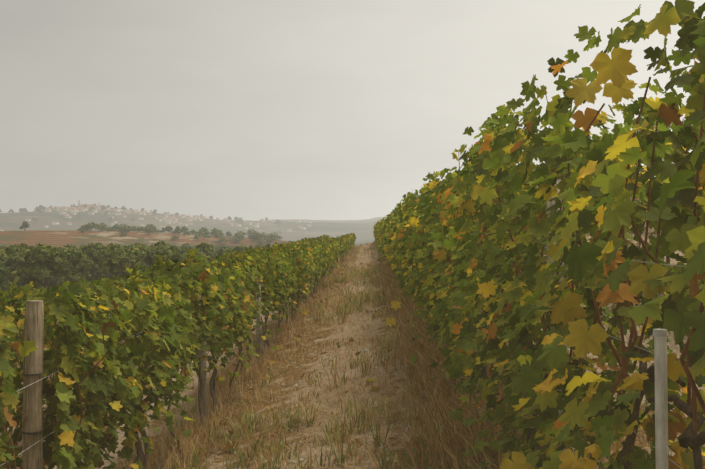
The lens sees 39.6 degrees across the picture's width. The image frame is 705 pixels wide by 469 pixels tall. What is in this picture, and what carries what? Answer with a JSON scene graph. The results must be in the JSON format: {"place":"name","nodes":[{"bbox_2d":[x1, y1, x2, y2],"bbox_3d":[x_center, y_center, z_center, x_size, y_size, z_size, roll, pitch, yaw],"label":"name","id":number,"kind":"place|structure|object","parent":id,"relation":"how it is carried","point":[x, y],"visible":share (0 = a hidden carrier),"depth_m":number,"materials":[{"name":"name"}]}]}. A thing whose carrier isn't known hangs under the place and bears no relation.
{"place":"outdoors","nodes":[
{"label":"outdoors","id":0,"kind":"place"},
{"bbox_2d":[0,297,290,455],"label":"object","id":1,"kind":"structure","parent":0,"point":[10,434],"depth_m":13.59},
{"bbox_2d":[0,183,704,468],"bbox_3d":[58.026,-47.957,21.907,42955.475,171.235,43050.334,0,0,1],"label":"ground","id":2,"kind":"structure","parent":0,"point":[62,233],"depth_m":13.95,"materials":[{"name":"brown soil"}]},
{"bbox_2d":[0,278,8,291],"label":"tree","id":3,"kind":"object","parent":2,"relation":"on","point":[2,284],"visible":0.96,"depth_m":104.86,"materials":[{"name":"green plant"}]},
{"bbox_2d":[0,249,10,279],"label":"tree","id":4,"kind":"object","parent":2,"relation":"on","point":[4,273],"visible":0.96,"depth_m":115.09,"materials":[{"name":"green plant"}]},
{"bbox_2d":[0,262,10,292],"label":"tree","id":5,"kind":"object","parent":2,"relation":"on","point":[2,264],"visible":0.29,"depth_m":125.04,"materials":[{"name":"green plant"}]},
{"bbox_2d":[0,245,22,299],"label":"tree","id":6,"kind":"object","parent":2,"relation":"on","point":[11,252],"visible":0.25,"depth_m":128.75,"materials":[{"name":"green plant"}]},
{"bbox_2d":[19,221,29,229],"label":"lone tree","id":7,"kind":"object","parent":2,"relation":"on","point":[25,225],"visible":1,"depth_m":786.44,"materials":[{"name":"green plant"}]},
{"bbox_2d":[2,243,52,295],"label":"tree","id":8,"kind":"object","parent":2,"relation":"on","point":[7,263],"visible":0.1,"depth_m":144.58,"materials":[{"name":"green plant"}]},
{"bbox_2d":[6,245,56,315],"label":"tree","id":9,"kind":"object","parent":2,"relation":"on","point":[21,262],"visible":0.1,"depth_m":136.90,"materials":[{"name":"green plant"}]},
{"bbox_2d":[7,243,62,288],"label":"tree","id":10,"kind":"object","parent":2,"relation":"on","point":[16,273],"visible":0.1,"depth_m":111.51,"materials":[{"name":"green plant"}]},
{"bbox_2d":[19,243,73,287],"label":"tree","id":11,"kind":"object","parent":2,"relation":"on","point":[47,256],"visible":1,"depth_m":104.70,"materials":[{"name":"green plant"}]},
{"bbox_2d":[51,249,72,285],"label":"tree","id":12,"kind":"object","parent":2,"relation":"on","point":[61,280],"visible":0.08,"depth_m":134.94,"materials":[{"name":"green plant"}]},
{"bbox_2d":[52,244,76,275],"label":"tree","id":13,"kind":"object","parent":2,"relation":"on","point":[66,247],"depth_m":178.00,"materials":[{"name":"green plant"}]},
{"bbox_2d":[60,249,98,287],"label":"tree","id":14,"kind":"object","parent":2,"relation":"on","point":[81,260],"visible":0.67,"depth_m":119.31,"materials":[{"name":"green plant"}]},
{"bbox_2d":[68,248,90,282],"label":"tree","id":15,"kind":"object","parent":2,"relation":"on","point":[88,272],"visible":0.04,"depth_m":150.78,"materials":[{"name":"green plant"}]},
{"bbox_2d":[84,223,94,229],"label":"ridge tree","id":16,"kind":"object","parent":2,"relation":"on","point":[89,226],"visible":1,"depth_m":725.88,"materials":[{"name":"green plant"}]},
{"bbox_2d":[81,243,113,279],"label":"tree","id":17,"kind":"object","parent":2,"relation":"on","point":[91,249],"visible":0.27,"depth_m":142.22,"materials":[{"name":"green plant"}]},
{"bbox_2d":[100,246,125,279],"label":"tree","id":18,"kind":"object","parent":2,"relation":"on","point":[102,271],"depth_m":132.32,"materials":[{"name":"green plant"}]},
{"bbox_2d":[4,254,237,393],"bbox_3d":[-5.769,1.964,51.546,0.977,2.611,91.102,0,0,1],"label":"vine row","id":19,"kind":"object","parent":2,"relation":"on","point":[90,288],"depth_m":20.37,"materials":[{"name":"green plant"}]},
{"bbox_2d":[95,243,151,282],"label":"tree","id":20,"kind":"object","parent":2,"relation":"on","point":[119,259],"visible":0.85,"depth_m":110.27,"materials":[{"name":"green plant"}]},
{"bbox_2d":[117,224,130,231],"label":"ridge tree","id":21,"kind":"object","parent":2,"relation":"on","point":[125,227],"visible":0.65,"depth_m":719.87,"materials":[{"name":"green plant"}]},
{"bbox_2d":[118,225,129,231],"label":"ridge tree","id":22,"kind":"object","parent":2,"relation":"on","point":[125,230],"visible":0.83,"depth_m":719.36,"materials":[{"name":"green plant"}]},
{"bbox_2d":[112,247,150,277],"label":"tree","id":23,"kind":"object","parent":2,"relation":"on","point":[138,252],"visible":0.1,"depth_m":124.92,"materials":[{"name":"green plant"}]},
{"bbox_2d":[128,242,148,264],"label":"tree","id":24,"kind":"object","parent":2,"relation":"on","point":[141,246],"visible":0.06,"depth_m":144.77,"materials":[{"name":"green plant"}]},
{"bbox_2d":[136,226,144,231],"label":"ridge tree","id":25,"kind":"object","parent":2,"relation":"on","point":[138,229],"visible":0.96,"depth_m":781.22,"materials":[{"name":"green plant"}]},
{"bbox_2d":[146,226,152,233],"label":"ridge tree","id":26,"kind":"object","parent":2,"relation":"on","point":[148,229],"visible":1,"depth_m":722.31,"materials":[{"name":"green plant"}]},
{"bbox_2d":[145,224,156,230],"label":"ridge tree","id":27,"kind":"object","parent":2,"relation":"on","point":[151,225],"visible":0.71,"depth_m":783.61,"materials":[{"name":"green plant"}]},
{"bbox_2d":[0,200,311,232],"bbox_3d":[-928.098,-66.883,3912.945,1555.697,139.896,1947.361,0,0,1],"label":"village","id":28,"kind":"object","parent":2,"relation":"on","point":[168,219],"visible":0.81,"depth_m":3617.55,"materials":[{"name":"paint"}]},
{"bbox_2d":[139,240,185,266],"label":"tree","id":29,"kind":"object","parent":2,"relation":"on","point":[154,251],"visible":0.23,"depth_m":128.96,"materials":[{"name":"green plant"}]},
{"bbox_2d":[0,249,351,468],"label":"posts","id":30,"kind":"object","parent":2,"relation":"on","point":[32,429],"visible":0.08,"depth_m":4.70,"materials":[{"name":"wood"}]},
{"bbox_2d":[173,226,182,232],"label":"ridge tree","id":31,"kind":"object","parent":2,"relation":"on","point":[178,228],"visible":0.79,"depth_m":750.78,"materials":[{"name":"green plant"}]},
{"bbox_2d":[0,233,356,468],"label":"vine row","id":32,"kind":"object","parent":2,"relation":"on","point":[109,387],"depth_m":6.19,"materials":[{"name":"green plant"}]},
{"bbox_2d":[176,246,188,253],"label":"tree","id":33,"kind":"object","parent":2,"relation":"on","point":[182,250],"depth_m":179.26,"materials":[{"name":"green plant"}]},
{"bbox_2d":[182,249,201,261],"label":"tree","id":34,"kind":"object","parent":2,"relation":"on","point":[185,253],"visible":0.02,"depth_m":148.05,"materials":[{"name":"green plant"}]},
{"bbox_2d":[193,234,202,239],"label":"ridge tree","id":35,"kind":"object","parent":2,"relation":"on","point":[197,236],"visible":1,"depth_m":713.17,"materials":[{"name":"green plant"}]},
{"bbox_2d":[196,227,209,235],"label":"ridge tree","id":36,"kind":"object","parent":2,"relation":"on","point":[203,230],"visible":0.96,"depth_m":742.60,"materials":[{"name":"green plant"}]},
{"bbox_2d":[198,249,211,262],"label":"tree","id":37,"kind":"object","parent":2,"relation":"on","point":[200,252],"visible":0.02,"depth_m":154.29,"materials":[{"name":"green plant"}]},
{"bbox_2d":[195,242,215,259],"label":"tree","id":38,"kind":"object","parent":2,"relation":"on","point":[206,248],"visible":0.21,"depth_m":163.85,"materials":[{"name":"green plant"}]},
{"bbox_2d":[209,228,221,234],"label":"ridge tree","id":39,"kind":"object","parent":2,"relation":"on","point":[213,230],"visible":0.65,"depth_m":759.33,"materials":[{"name":"green plant"}]},
{"bbox_2d":[213,231,220,238],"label":"ridge tree","id":40,"kind":"object","parent":2,"relation":"on","point":[216,234],"visible":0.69,"depth_m":717.64,"materials":[{"name":"green plant"}]},
{"bbox_2d":[216,234,228,243],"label":"ridge tree","id":41,"kind":"object","parent":2,"relation":"on","point":[222,239],"visible":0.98,"depth_m":705.26,"materials":[{"name":"green plant"}]},
{"bbox_2d":[215,247,232,255],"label":"tree","id":42,"kind":"object","parent":2,"relation":"on","point":[223,250],"visible":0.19,"depth_m":181.74,"materials":[{"name":"green plant"}]},
{"bbox_2d":[229,237,238,242],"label":"ridge tree","id":43,"kind":"object","parent":2,"relation":"on","point":[236,239],"visible":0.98,"depth_m":713.86,"materials":[{"name":"green plant"}]},
{"bbox_2d":[234,234,244,241],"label":"ridge tree","id":44,"kind":"object","parent":2,"relation":"on","point":[239,237],"visible":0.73,"depth_m":717.12,"materials":[{"name":"green plant"}]},
{"bbox_2d":[231,245,248,254],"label":"tree","id":45,"kind":"object","parent":2,"relation":"on","point":[240,248],"visible":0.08,"depth_m":212.74,"materials":[{"name":"green plant"}]},
{"bbox_2d":[248,232,256,239],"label":"ridge tree","id":46,"kind":"object","parent":2,"relation":"on","point":[252,235],"visible":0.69,"depth_m":733.53,"materials":[{"name":"green plant"}]},
{"bbox_2d":[246,228,259,236],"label":"ridge tree","id":47,"kind":"object","parent":2,"relation":"on","point":[249,233],"visible":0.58,"depth_m":767.80,"materials":[{"name":"green plant"}]},
{"bbox_2d":[250,233,265,242],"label":"ridge tree","id":48,"kind":"object","parent":2,"relation":"on","point":[257,237],"visible":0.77,"depth_m":720.75,"materials":[{"name":"green plant"}]},
{"bbox_2d":[265,237,273,243],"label":"ridge tree","id":49,"kind":"object","parent":2,"relation":"on","point":[269,240],"visible":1,"depth_m":718.57,"materials":[{"name":"green plant"}]},
{"bbox_2d":[267,233,280,241],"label":"ridge tree","id":50,"kind":"object","parent":2,"relation":"on","point":[271,236],"visible":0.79,"depth_m":733.34,"materials":[{"name":"green plant"}]},
{"bbox_2d":[118,317,497,468],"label":"green tufts","id":51,"kind":"object","parent":2,"relation":"on","point":[244,428],"visible":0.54,"depth_m":7.85,"materials":[{"name":"green plant"}]},
{"bbox_2d":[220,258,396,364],"bbox_3d":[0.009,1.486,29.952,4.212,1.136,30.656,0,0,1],"label":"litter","id":52,"kind":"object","parent":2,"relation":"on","point":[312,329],"visible":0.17,"depth_m":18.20,"materials":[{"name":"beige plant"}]},
{"bbox_2d":[211,288,427,468],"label":"stones","id":53,"kind":"object","parent":2,"relation":"on","point":[234,453],"visible":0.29,"depth_m":10.79,"materials":[{"name":"beige stone"}]},
{"bbox_2d":[218,309,424,468],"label":"clods","id":54,"kind":"object","parent":2,"relation":"on","point":[301,459],"visible":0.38,"depth_m":11.32,"materials":[{"name":"soil"}]},
{"bbox_2d":[231,255,414,359],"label":"dry grass","id":55,"kind":"structure","parent":2,"relation":"on","point":[287,327],"depth_m":19.57,"materials":[{"name":"brown plant"}]},
{"bbox_2d":[193,259,458,454],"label":"fallen leaves","id":56,"kind":"object","parent":2,"relation":"on","point":[357,440],"visible":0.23,"depth_m":13.52,"materials":[{"name":"brown plant"}]},
{"bbox_2d":[251,254,404,346],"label":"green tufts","id":57,"kind":"object","parent":2,"relation":"on","point":[349,298],"visible":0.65,"depth_m":22.04,"materials":[{"name":"green plant"}]},
{"bbox_2d":[333,241,376,267],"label":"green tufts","id":58,"kind":"object","parent":2,"relation":"on","point":[358,251],"visible":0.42,"depth_m":67.46,"materials":[{"name":"green plant"}]},
{"bbox_2d":[104,311,611,468],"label":"dry grass","id":59,"kind":"structure","parent":2,"relation":"on","point":[197,434],"depth_m":9.65,"materials":[{"name":"beige plant"}]},
{"bbox_2d":[334,240,382,267],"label":"dry grass","id":60,"kind":"structure","parent":2,"relation":"on","point":[343,262],"depth_m":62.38,"materials":[{"name":"brown plant"}]},
{"bbox_2d":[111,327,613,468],"bbox_3d":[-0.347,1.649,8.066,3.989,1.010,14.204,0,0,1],"label":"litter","id":61,"kind":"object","parent":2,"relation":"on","point":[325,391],"visible":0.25,"depth_m":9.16,"materials":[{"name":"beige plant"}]},
{"bbox_2d":[377,267,492,468],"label":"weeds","id":62,"kind":"object","parent":2,"relation":"on","point":[400,333],"visible":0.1,"depth_m":9.63,"materials":[{"name":"green plant"}]},
{"bbox_2d":[375,261,646,468],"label":"dry grass","id":63,"kind":"structure","parent":2,"relation":"on","point":[452,434],"depth_m":6.79,"materials":[{"name":"brown plant"}]},
{"bbox_2d":[373,0,704,468],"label":"vine row","id":64,"kind":"object","parent":2,"relation":"on","point":[453,302],"depth_m":3.12,"materials":[{"name":"green plant"}]},
{"bbox_2d":[427,180,700,468],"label":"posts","id":65,"kind":"object","parent":2,"relation":"on","point":[549,203],"depth_m":4.10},
{"bbox_2d":[511,120,698,265],"bbox_3d":[4.210,-0.538,49.890,1.049,2.640,94.101,0,0,1],"label":"vine row","id":66,"kind":"object","parent":2,"relation":"on","point":[647,165],"depth_m":11.45,"materials":[{"name":"green plant"}]},
{"bbox_2d":[652,329,667,468],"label":"stake","id":67,"kind":"object","parent":2,"relation":"on","point":[661,401],"visible":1,"depth_m":1.76,"materials":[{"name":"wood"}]},
{"bbox_2d":[0,0,704,220],"label":"sky","id":68,"kind":"structure","parent":0,"point":[253,110],"materials":[{"name":"grey"}]}
]}

